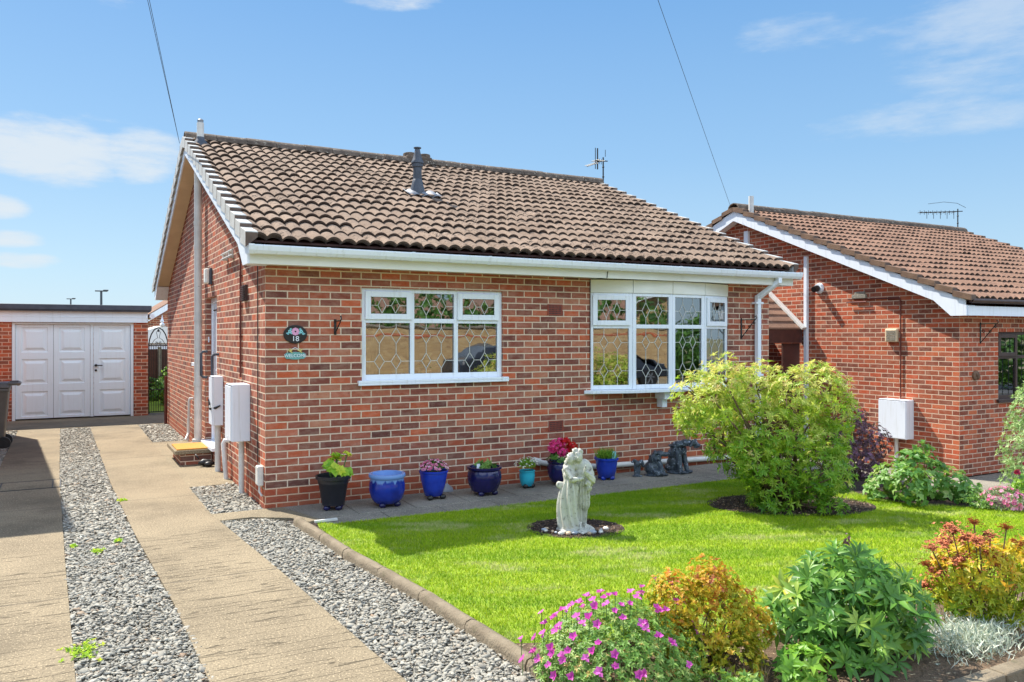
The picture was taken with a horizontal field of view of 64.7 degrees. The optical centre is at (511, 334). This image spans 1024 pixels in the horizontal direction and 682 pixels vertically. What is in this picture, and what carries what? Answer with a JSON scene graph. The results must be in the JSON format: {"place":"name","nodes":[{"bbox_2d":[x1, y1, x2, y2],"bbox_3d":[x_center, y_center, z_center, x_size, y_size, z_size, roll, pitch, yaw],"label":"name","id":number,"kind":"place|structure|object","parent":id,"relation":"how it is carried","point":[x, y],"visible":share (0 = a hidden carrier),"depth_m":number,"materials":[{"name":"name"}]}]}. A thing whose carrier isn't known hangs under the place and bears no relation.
{"place":"outdoors","nodes":[
{"label":"outdoors","id":0,"kind":"place"},
{"bbox_2d":[0,430,17,465],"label":"gravel","id":1,"kind":"structure","parent":0,"point":[3,452],"depth_m":12.36,"materials":[{"name":"grey gravel"}]},
{"bbox_2d":[0,380,21,448],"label":"wheelie bin","id":2,"kind":"object","parent":1,"relation":"on","point":[6,440],"visible":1,"depth_m":12.65,"materials":[{"name":"grey plastic"}]},
{"bbox_2d":[0,429,75,681],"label":"driveway","id":3,"kind":"structure","parent":0,"point":[35,630],"depth_m":6.07,"materials":[{"name":"concrete"}]},
{"bbox_2d":[0,479,60,491],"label":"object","id":4,"kind":"object","parent":3,"relation":"on","point":[30,485],"visible":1,"depth_m":9.47,"materials":[{"name":"concrete"}]},
{"bbox_2d":[6,412,167,430],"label":"driveway","id":5,"kind":"structure","parent":0,"point":[73,422],"depth_m":16.48,"materials":[{"name":"concrete"}]},
{"bbox_2d":[58,427,137,550],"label":"gravel","id":6,"kind":"structure","parent":0,"point":[81,463],"depth_m":8.74,"materials":[{"name":"grey gravel"}]},
{"bbox_2d":[93,400,163,414],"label":"lawn","id":7,"kind":"structure","parent":0,"point":[161,407],"depth_m":20.04,"materials":[{"name":"green plant"}]},
{"bbox_2d":[149,377,163,400],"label":"garden bush","id":8,"kind":"object","parent":7,"relation":"on","point":[161,384],"visible":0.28,"depth_m":21.58,"materials":[{"name":"green plant"}]},
{"bbox_2d":[159,390,163,403],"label":"garden bush","id":9,"kind":"object","parent":7,"relation":"on","point":[161,396],"visible":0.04,"depth_m":20.36,"materials":[{"name":"green plant"}]},
{"bbox_2d":[64,541,213,681],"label":"gravel","id":10,"kind":"structure","parent":0,"point":[135,607],"depth_m":5.00,"materials":[{"name":"grey gravel"}]},
{"bbox_2d":[57,638,104,661],"bbox_3d":[-2.401,1.765,4.502,0.254,0.050,0.381,0,0,-29],"label":"weed","id":11,"kind":"object","parent":10,"relation":"on","point":[86,647],"visible":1,"depth_m":4.51,"materials":[{"name":"green plant"}]},
{"bbox_2d":[91,547,105,554],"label":"weed","id":12,"kind":"object","parent":10,"relation":"on","point":[97,550],"visible":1,"depth_m":6.59,"materials":[{"name":"green plant"}]},
{"bbox_2d":[137,424,184,441],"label":"gravel","id":13,"kind":"structure","parent":0,"point":[159,432],"depth_m":14.56,"materials":[{"name":"grey gravel"}]},
{"bbox_2d":[153,440,234,487],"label":"path","id":14,"kind":"structure","parent":0,"point":[194,475],"depth_m":10.40,"materials":[{"name":"concrete"}]},
{"bbox_2d":[167,442,211,464],"bbox_3d":[-4.566,1.695,11.421,0.475,0.250,0.950,0,0,-29],"label":"door step","id":15,"kind":"object","parent":14,"relation":"on","point":[185,457],"depth_m":11.05,"materials":[{"name":"brick"}]},
{"bbox_2d":[172,442,207,450],"bbox_3d":[-4.513,1.560,11.308,0.400,0.018,0.640,0,0,-29],"label":"door mat","id":16,"kind":"object","parent":15,"relation":"on","point":[188,446],"depth_m":11.22,"materials":[{"name":"yellow fabric"}]},
{"bbox_2d":[195,454,214,466],"bbox_3d":[-4.140,1.689,10.864,0.263,0.162,0.145,0,0,-10],"label":"boot scraper","id":17,"kind":"object","parent":14,"relation":"on","point":[206,462],"visible":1,"depth_m":10.84,"materials":[{"name":"black metal"}]},
{"bbox_2d":[90,425,406,681],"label":"driveway","id":18,"kind":"structure","parent":0,"point":[248,612],"depth_m":5.55,"materials":[{"name":"concrete"}]},
{"bbox_2d":[211,507,319,522],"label":"path","id":19,"kind":"structure","parent":0,"point":[281,514],"depth_m":7.90,"materials":[{"name":"concrete"}]},
{"bbox_2d":[220,518,539,681],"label":"gravel","id":20,"kind":"structure","parent":0,"point":[380,613],"depth_m":5.13,"materials":[{"name":"grey gravel"}]},
{"bbox_2d":[0,0,1023,306],"label":"sky","id":21,"kind":"structure","parent":0,"point":[882,109],"materials":[{"name":"blue"}]},
{"bbox_2d":[283,462,847,524],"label":"pavement","id":22,"kind":"structure","parent":0,"point":[411,504],"depth_m":8.84,"materials":[{"name":"grey concrete"}]},
{"bbox_2d":[314,518,337,522],"bbox_3d":[-1.761,1.758,7.651,0.220,0.025,0.028,0,0,-31],"label":"batten","id":23,"kind":"object","parent":22,"relation":"on","point":[327,520],"visible":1,"depth_m":7.64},
{"bbox_2d":[315,451,353,510],"bbox_3d":[-1.798,1.480,8.214,0.394,0.582,0.356,0,0,-29],"label":"potted plant","id":24,"kind":"object","parent":22,"relation":"on","point":[333,480],"visible":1,"depth_m":8.11,"materials":[{"name":"green plant"}]},
{"bbox_2d":[368,470,405,507],"bbox_3d":[-1.293,1.599,8.366,0.384,0.343,0.384,0,0,-29],"label":"plant pot","id":25,"kind":"object","parent":22,"relation":"on","point":[386,487],"visible":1,"depth_m":8.22,"materials":[{"name":"blue ceramic"}]},
{"bbox_2d":[419,456,448,500],"bbox_3d":[-0.848,1.543,8.734,0.326,0.455,0.334,0,0,-29],"label":"potted plant","id":26,"kind":"object","parent":22,"relation":"on","point":[433,480],"visible":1,"depth_m":8.64,"materials":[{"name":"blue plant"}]},
{"bbox_2d":[444,483,452,491],"bbox_3d":[-0.737,1.726,9.128,0.152,0.085,0.070,0,0,-17],"label":"slate piece","id":27,"kind":"object","parent":22,"relation":"on","point":[448,488],"visible":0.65,"depth_m":9.12,"materials":[{"name":"grey stone"}]},
{"bbox_2d":[467,458,501,495],"bbox_3d":[-0.306,1.575,8.967,0.388,0.392,0.388,0,0,-29],"label":"potted plant","id":28,"kind":"object","parent":22,"relation":"on","point":[483,477],"visible":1,"depth_m":8.83,"materials":[{"name":"green plant"}]},
{"bbox_2d":[514,456,538,487],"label":"potted plant","id":29,"kind":"object","parent":22,"relation":"on","point":[527,477],"visible":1,"depth_m":9.31,"materials":[{"name":"green plant"}]},
{"bbox_2d":[546,437,577,482],"bbox_3d":[0.587,1.490,9.561,0.377,0.562,0.382,0,0,10],"label":"potted plant","id":30,"kind":"object","parent":22,"relation":"on","point":[555,467],"visible":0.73,"depth_m":9.46,"materials":[{"name":"pink plant"}]},
{"bbox_2d":[593,446,618,479],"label":"potted plant","id":31,"kind":"object","parent":22,"relation":"on","point":[606,463],"visible":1,"depth_m":9.81,"materials":[{"name":"green plant"}]},
{"bbox_2d":[631,459,644,476],"bbox_3d":[1.569,1.660,10.089,0.173,0.228,0.096,0,0,0],"label":"garden ornament","id":32,"kind":"object","parent":22,"relation":"on","point":[637,467],"visible":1,"depth_m":10.07,"materials":[{"name":"stone"}]},
{"bbox_2d":[644,450,669,476],"bbox_3d":[1.820,1.614,10.149,0.323,0.323,0.221,0,0,0],"label":"garden ornament","id":33,"kind":"object","parent":22,"relation":"on","point":[653,467],"visible":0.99,"depth_m":10.11,"materials":[{"name":"stone"}]},
{"bbox_2d":[664,439,700,473],"bbox_3d":[2.172,1.554,10.330,0.450,0.444,0.241,0,0,31],"label":"garden ornament","id":34,"kind":"object","parent":22,"relation":"on","point":[677,456],"visible":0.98,"depth_m":10.30,"materials":[{"name":"stone"}]},
{"bbox_2d":[171,416,1020,487],"bbox_3d":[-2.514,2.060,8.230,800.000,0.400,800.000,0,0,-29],"label":"ground","id":35,"kind":"structure","parent":0,"point":[820,455],"depth_m":13.06,"materials":[{"name":"grey concrete"}]},
{"bbox_2d":[0,303,154,420],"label":"garage","id":36,"kind":"structure","parent":35,"relation":"on","point":[65,360],"depth_m":17.11,"materials":[{"name":"red brick"}]},
{"bbox_2d":[15,325,89,418],"bbox_3d":[-9.620,0.765,16.952,1.360,1.950,0.044,0,0,-29],"label":"door","id":37,"kind":"structure","parent":36,"relation":"in","point":[52,362],"depth_m":16.93,"materials":[{"name":"white paint"}]},
{"bbox_2d":[94,325,129,415],"bbox_3d":[-8.638,0.765,17.461,0.710,1.950,0.101,0,0,-29],"label":"door","id":38,"kind":"structure","parent":36,"relation":"in","point":[111,342],"depth_m":17.47,"materials":[{"name":"white paint"}]},
{"bbox_2d":[148,327,167,413],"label":"iron gate","id":39,"kind":"structure","parent":36,"relation":"attached to","point":[151,345],"depth_m":17.94,"materials":[{"name":"black metal"}]},
{"bbox_2d":[95,290,108,304],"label":"street lamp","id":40,"kind":"object","parent":35,"relation":"on","point":[100,291],"visible":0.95,"depth_m":59.89,"materials":[{"name":"grey metal"}]},
{"bbox_2d":[149,347,166,382],"bbox_3d":[-8.199,1.065,24.724,12.059,1.410,0.100,0,0,-29],"label":"panel fence","id":41,"kind":"object","parent":35,"relation":"on","point":[161,359],"depth_m":23.54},
{"bbox_2d":[148,300,167,327],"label":"brick house","id":42,"kind":"structure","parent":35,"relation":"on","point":[159,310],"depth_m":31.93,"materials":[{"name":"red brick"}]},
{"bbox_2d":[148,316,167,348],"bbox_3d":[-11.655,0.565,27.456,4.200,2.410,3.100,0,0,-29],"label":"conservatory","id":43,"kind":"object","parent":35,"relation":"on","point":[161,334],"visible":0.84,"depth_m":25.95,"materials":[{"name":"white plastic"}]},
{"bbox_2d":[293,517,324,541],"bbox_3d":[-1.816,1.782,7.273,0.096,0.150,0.743,0,0,-32],"label":"edging stone","id":44,"kind":"object","parent":35,"relation":"on","point":[309,529],"visible":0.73,"depth_m":7.23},
{"bbox_2d":[319,533,350,556],"bbox_3d":[-1.466,1.781,6.713,0.095,0.152,0.563,0,0,-32],"label":"edging stone","id":45,"kind":"object","parent":35,"relation":"on","point":[334,544],"visible":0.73,"depth_m":6.68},
{"bbox_2d":[343,548,386,576],"bbox_3d":[-1.136,1.781,6.210,0.095,0.152,0.625,0,0,-35],"label":"edging stone","id":46,"kind":"object","parent":35,"relation":"on","point":[365,563],"visible":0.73,"depth_m":6.17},
{"bbox_2d":[377,567,427,600],"bbox_3d":[-0.772,1.781,5.679,0.095,0.151,0.645,0,0,-34],"label":"edging stone","id":47,"kind":"object","parent":35,"relation":"on","point":[402,584],"visible":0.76,"depth_m":5.64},
{"bbox_2d":[419,590,475,632],"bbox_3d":[-0.417,1.781,5.133,0.095,0.152,0.643,0,0,-32],"label":"edging stone","id":48,"kind":"object","parent":35,"relation":"on","point":[447,611],"visible":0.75,"depth_m":5.09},
{"bbox_2d":[152,119,802,508],"bbox_3d":[-1.585,-0.670,13.918,7.632,5.040,9.828,0,0,-29],"label":"bungalow","id":49,"kind":"object","parent":35,"relation":"on","point":[556,305],"visible":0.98,"depth_m":10.01,"materials":[{"name":"brick"}]},
{"bbox_2d":[147,0,179,142],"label":"telephone wire","id":50,"kind":"object","parent":49,"relation":"attached to","point":[162,63],"visible":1,"depth_m":10.08,"materials":[{"name":"black rubber"}]},
{"bbox_2d":[204,268,211,284],"bbox_3d":[-4.238,-0.815,11.260,0.094,0.230,0.170,0,0,-29],"label":"wall lamp","id":51,"kind":"object","parent":49,"relation":"attached to","point":[207,276],"visible":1,"depth_m":11.20,"materials":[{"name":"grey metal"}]},
{"bbox_2d":[200,297,216,451],"bbox_3d":[-4.182,0.520,11.330,0.210,2.100,1.040,0,0,-29],"label":"door","id":52,"kind":"structure","parent":49,"relation":"in","point":[210,443],"depth_m":11.57,"materials":[{"name":"white plastic"}]},
{"bbox_2d":[208,375,222,471],"bbox_3d":[-3.854,1.163,10.484,0.168,1.255,0.282,0,0,-29],"label":"meter box","id":53,"kind":"object","parent":49,"relation":"attached to","point":[215,401],"visible":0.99,"depth_m":10.40,"materials":[{"name":"white plastic"}]},
{"bbox_2d":[209,377,212,424],"bbox_3d":[-3.904,0.856,10.467,0.015,0.603,0.248,0,0,-29],"label":"door","id":54,"kind":"structure","parent":53,"relation":"in","point":[210,379],"depth_m":10.38,"materials":[{"name":"white plastic"}]},
{"bbox_2d":[225,383,249,493],"bbox_3d":[-3.056,1.198,8.988,0.214,1.305,0.363,0,0,-29],"label":"meter box","id":55,"kind":"object","parent":49,"relation":"attached to","point":[237,412],"visible":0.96,"depth_m":8.85,"materials":[{"name":"white plastic"}]},
{"bbox_2d":[225,385,230,440],"bbox_3d":[-3.143,0.861,8.940,0.015,0.593,0.348,0,0,-29],"label":"door","id":56,"kind":"structure","parent":55,"relation":"in","point":[227,388],"depth_m":8.89,"materials":[{"name":"white plastic"}]},
{"bbox_2d":[255,465,262,496],"bbox_3d":[-2.603,1.509,8.330,0.062,0.318,0.120,0,0,-29],"label":"junction box","id":57,"kind":"object","parent":49,"relation":"attached to","point":[259,475],"visible":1,"depth_m":8.28,"materials":[{"name":"white plastic"}]},
{"bbox_2d":[283,325,306,343],"bbox_3d":[-2.244,-0.005,8.368,0.244,0.192,0.018,0,0,-29],"label":"house number plaque","id":58,"kind":"object","parent":49,"relation":"attached to","point":[295,334],"visible":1,"depth_m":8.36,"materials":[{"name":"black stone"}]},
{"bbox_2d":[284,347,305,359],"bbox_3d":[-2.245,0.194,8.365,0.226,0.128,0.020,0,0,-29],"label":"welcome sign","id":59,"kind":"object","parent":49,"relation":"attached to","point":[295,355],"visible":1,"depth_m":8.37,"materials":[{"name":"teal paint"}]},
{"bbox_2d":[334,316,341,334],"bbox_3d":[-1.823,-0.100,8.481,0.026,0.201,0.226,0,0,-29],"label":"hanging basket bracket","id":60,"kind":"object","parent":49,"relation":"attached to","point":[335,326],"visible":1,"depth_m":8.57,"materials":[{"name":"black metal"}]},
{"bbox_2d":[390,358,404,373],"bbox_3d":[-1.286,0.364,9.137,0.194,0.239,0.195,0,0,42],"label":"houseplant","id":61,"kind":"object","parent":49,"relation":"on","point":[397,370],"visible":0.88,"depth_m":9.10,"materials":[{"name":"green plant"}]},
{"bbox_2d":[415,354,440,372],"bbox_3d":[-0.997,0.345,9.310,0.280,0.278,0.339,0,0,21],"label":"houseplant","id":62,"kind":"object","parent":49,"relation":"on","point":[431,366],"visible":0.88,"depth_m":9.28,"materials":[{"name":"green plant"}]},
{"bbox_2d":[357,288,508,385],"bbox_3d":[-0.873,0.020,9.163,1.835,1.060,0.151,0,0,-29],"label":"window","id":63,"kind":"structure","parent":49,"relation":"in","point":[458,317],"depth_m":9.15,"materials":[{"name":"white plastic"}]},
{"bbox_2d":[465,357,477,371],"bbox_3d":[-0.471,0.360,9.576,0.178,0.247,0.248,0,0,-5],"label":"houseplant","id":64,"kind":"object","parent":49,"relation":"on","point":[474,368],"visible":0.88,"depth_m":9.55,"materials":[{"name":"green plant"}]},
{"bbox_2d":[585,148,607,179],"bbox_3d":[1.682,-2.800,16.099,0.623,1.840,0.220,0,0,-39],"label":"tv aerial","id":65,"kind":"object","parent":49,"relation":"attached to","point":[595,161],"visible":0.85,"depth_m":16.11,"materials":[{"name":"grey metal"}]},
{"bbox_2d":[584,279,727,406],"bbox_3d":[2.052,0.127,10.635,2.520,1.646,0.395,0,0,-29],"label":"bow window","id":66,"kind":"structure","parent":49,"relation":"in","point":[627,290],"depth_m":10.48,"materials":[{"name":"white plastic"}]},
{"bbox_2d":[740,316,756,338],"bbox_3d":[3.303,-0.103,11.265,0.026,0.326,0.296,0,0,-29],"label":"hanging basket bracket","id":67,"kind":"object","parent":49,"relation":"attached to","point":[741,326],"visible":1,"depth_m":11.35,"materials":[{"name":"black metal"}]},
{"bbox_2d":[465,619,534,671],"bbox_3d":[-0.068,1.781,4.572,0.094,0.151,0.663,0,0,-32],"label":"edging stone","id":68,"kind":"object","parent":35,"relation":"on","point":[506,648],"visible":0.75,"depth_m":4.54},
{"bbox_2d":[526,657,566,681],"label":"edging stone","id":69,"kind":"object","parent":35,"relation":"on","point":[530,665],"visible":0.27,"depth_m":4.21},
{"bbox_2d":[705,196,1023,476],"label":"bungalow","id":70,"kind":"object","parent":35,"relation":"on","point":[936,295],"visible":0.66,"depth_m":13.62,"materials":[{"name":"red brick"},{"name":"brown tile"},{"name":"white plastic"}]},
{"bbox_2d":[658,0,730,206],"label":"telephone wire","id":71,"kind":"object","parent":70,"relation":"attached to","point":[691,95],"visible":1,"depth_m":11.40,"materials":[{"name":"black rubber"}]},
{"bbox_2d":[811,283,823,293],"bbox_3d":[5.475,-0.840,14.581,0.214,0.200,0.200,0,0,-29],"label":"security camera","id":72,"kind":"object","parent":70,"relation":"attached to","point":[818,288],"visible":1,"depth_m":14.54,"materials":[{"name":"white plastic"}]},
{"bbox_2d":[885,329,898,341],"bbox_3d":[6.254,0.010,13.309,0.077,0.220,0.220,0,0,-29],"label":"alarm box","id":73,"kind":"object","parent":70,"relation":"attached to","point":[891,335],"visible":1,"depth_m":13.27,"materials":[{"name":"beige plastic"}]},
{"bbox_2d":[878,398,913,466],"bbox_3d":[6.253,1.665,13.166,0.214,1.230,0.503,0,0,-29],"label":"meter box","id":74,"kind":"object","parent":70,"relation":"attached to","point":[896,418],"visible":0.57,"depth_m":13.05,"materials":[{"name":"white plastic"}]},
{"bbox_2d":[878,400,905,438],"bbox_3d":[6.166,1.369,13.118,0.015,0.598,0.488,0,0,-29],"label":"door","id":75,"kind":"structure","parent":74,"relation":"in","point":[891,414],"depth_m":13.09,"materials":[{"name":"white plastic"}]},
{"bbox_2d":[918,202,965,226],"bbox_3d":[10.773,-2.427,20.205,1.159,1.794,0.220,0,0,-1],"label":"tv aerial","id":76,"kind":"object","parent":70,"relation":"attached to","point":[949,211],"visible":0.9,"depth_m":20.20,"materials":[{"name":"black metal"}]},
{"bbox_2d":[972,371,979,379],"bbox_3d":[7.192,0.630,12.496,0.150,0.150,0.068,0,0,-29],"label":"wall plaque","id":77,"kind":"object","parent":70,"relation":"attached to","point":[975,375],"depth_m":12.48,"materials":[{"name":"metal"}]},
{"bbox_2d":[980,320,998,343],"bbox_3d":[7.367,-0.043,12.468,0.026,0.366,0.286,0,0,-29],"label":"hanging basket bracket","id":78,"kind":"object","parent":70,"relation":"attached to","point":[995,326],"visible":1,"depth_m":12.51,"materials":[{"name":"black metal"}]},
{"bbox_2d":[996,332,1023,402],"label":"window","id":79,"kind":"structure","parent":70,"relation":"in","point":[1004,398],"depth_m":13.06,"materials":[{"name":"brown glass"}]},
{"bbox_2d":[948,669,1004,681],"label":"edging stone","id":80,"kind":"object","parent":35,"relation":"on","point":[986,675],"visible":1,"depth_m":4.08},
{"bbox_2d":[989,656,1023,681],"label":"edging stone","id":81,"kind":"object","parent":35,"relation":"on","point":[1012,670],"visible":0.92,"depth_m":4.17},
{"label":"gravel bed","id":82,"kind":"structure","parent":35,"relation":"on","visible":0},
{"bbox_2d":[189,482,262,513],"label":"gravel","id":83,"kind":"structure","parent":82,"relation":"on","point":[213,499],"depth_m":8.73,"materials":[{"name":"grey gravel"}]},
{"bbox_2d":[317,478,1023,643],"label":"lawn","id":84,"kind":"structure","parent":0,"point":[532,591],"depth_m":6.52,"materials":[{"name":"green plant"}]},
{"bbox_2d":[527,519,623,538],"bbox_3d":[0.580,1.773,7.400,0.862,0.014,0.784,0,0,-29],"label":"mulch bed","id":85,"kind":"object","parent":84,"relation":"on","point":[594,522],"visible":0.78,"depth_m":7.36,"materials":[{"name":"brown soil"}]},
{"bbox_2d":[556,448,595,533],"bbox_3d":[0.576,1.398,7.306,0.356,0.754,0.304,0,0,0],"label":"couple statue","id":86,"kind":"object","parent":85,"relation":"on","point":[575,488],"visible":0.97,"depth_m":7.26,"materials":[{"name":"white stone"}]},
{"bbox_2d":[707,495,875,515],"bbox_3d":[2.902,1.773,8.428,1.597,0.014,1.259,0,0,-29],"label":"mulch bed","id":87,"kind":"object","parent":84,"relation":"on","point":[809,511],"visible":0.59,"depth_m":8.21,"materials":[{"name":"brown soil"}]},
{"bbox_2d":[667,351,861,516],"bbox_3d":[2.571,0.981,8.247,1.919,1.638,1.388,0,0,19],"label":"pieris shrub","id":88,"kind":"object","parent":87,"relation":"on","point":[766,472],"visible":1,"depth_m":8.08,"materials":[{"name":"green plant"}]},
{"bbox_2d":[516,592,1023,681],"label":"soil","id":89,"kind":"structure","parent":0,"point":[927,669],"depth_m":4.31,"materials":[{"name":"brown soil"}]},
{"bbox_2d":[518,576,709,681],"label":"cranesbill","id":90,"kind":"object","parent":89,"relation":"on","point":[553,652],"visible":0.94,"depth_m":4.04,"materials":[{"name":"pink plant"}]},
{"bbox_2d":[644,553,778,681],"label":"golden shrub","id":91,"kind":"object","parent":89,"relation":"on","point":[700,585],"visible":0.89,"depth_m":4.23,"materials":[{"name":"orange plant"}]},
{"bbox_2d":[691,666,732,681],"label":"seedling","id":92,"kind":"object","parent":89,"relation":"on","point":[711,674],"visible":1,"depth_m":4.01,"materials":[{"name":"green plant"}]},
{"bbox_2d":[684,659,781,681],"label":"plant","id":93,"kind":"object","parent":89,"relation":"on","point":[764,674],"visible":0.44,"depth_m":4.11,"materials":[{"name":"green plant"}]},
{"bbox_2d":[728,669,763,681],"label":"seedling","id":94,"kind":"object","parent":89,"relation":"on","point":[745,677],"visible":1,"depth_m":3.94,"materials":[{"name":"green plant"}]},
{"bbox_2d":[771,640,838,681],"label":"broadleaf plant","id":95,"kind":"object","parent":89,"relation":"on","point":[790,667],"visible":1,"depth_m":4.02,"materials":[{"name":"green plant"}]},
{"bbox_2d":[755,533,943,681],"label":"lupin","id":96,"kind":"object","parent":89,"relation":"on","point":[818,609],"visible":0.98,"depth_m":4.25,"materials":[{"name":"green plant"}]},
{"bbox_2d":[911,606,1023,673],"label":"lavender cotton","id":97,"kind":"object","parent":89,"relation":"on","point":[969,635],"visible":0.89,"depth_m":4.51,"materials":[{"name":"silver plant"}]},
{"bbox_2d":[911,514,1023,630],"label":"spiraea","id":98,"kind":"object","parent":89,"relation":"on","point":[998,598],"visible":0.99,"depth_m":4.79,"materials":[{"name":"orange plant"}]},
{"bbox_2d":[772,454,1023,503],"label":"path","id":99,"kind":"structure","parent":0,"point":[988,481],"depth_m":12.14,"materials":[{"name":"beige concrete"}]},
{"bbox_2d":[769,292,805,453],"bbox_3d":[4.339,0.662,14.961,1.700,3.017,1.304,0,0,-29],"label":"side porch","id":100,"kind":"object","parent":99,"relation":"on","point":[786,326],"visible":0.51,"depth_m":14.80,"materials":[{"name":"brown tile"}]},
{"bbox_2d":[802,469,1023,511],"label":"soil","id":101,"kind":"structure","parent":0,"point":[859,488],"depth_m":8.61,"materials":[{"name":"brown soil"}]},
{"bbox_2d":[815,407,891,479],"bbox_3d":[4.208,1.337,9.969,0.896,0.900,0.611,0,0,19],"label":"purple shrub","id":102,"kind":"object","parent":101,"relation":"on","point":[864,426],"visible":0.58,"depth_m":9.80,"materials":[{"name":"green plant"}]},
{"bbox_2d":[862,439,983,506],"bbox_3d":[4.416,1.485,8.689,1.204,0.698,0.854,0,0,-29],"label":"leafy shrub","id":103,"kind":"object","parent":101,"relation":"on","point":[920,488],"visible":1,"depth_m":8.53,"materials":[{"name":"green plant"}]},
{"bbox_2d":[954,492,994,508],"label":"ground cover plant","id":104,"kind":"object","parent":101,"relation":"on","point":[962,498],"visible":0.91,"depth_m":8.28,"materials":[{"name":"green plant"}]},
{"bbox_2d":[978,485,1023,510],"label":"dianthus","id":105,"kind":"object","parent":101,"relation":"on","point":[998,493],"visible":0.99,"depth_m":8.15,"materials":[{"name":"pink plant"}]},
{"bbox_2d":[994,381,1023,497],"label":"columnar shrub","id":106,"kind":"object","parent":101,"relation":"on","point":[1019,425],"visible":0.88,"depth_m":10.46,"materials":[{"name":"green plant"}]},
{"bbox_2d":[1009,462,1023,500],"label":"rose","id":107,"kind":"object","parent":101,"relation":"on","point":[1017,484],"visible":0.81,"depth_m":8.22,"materials":[{"name":"green plant"}]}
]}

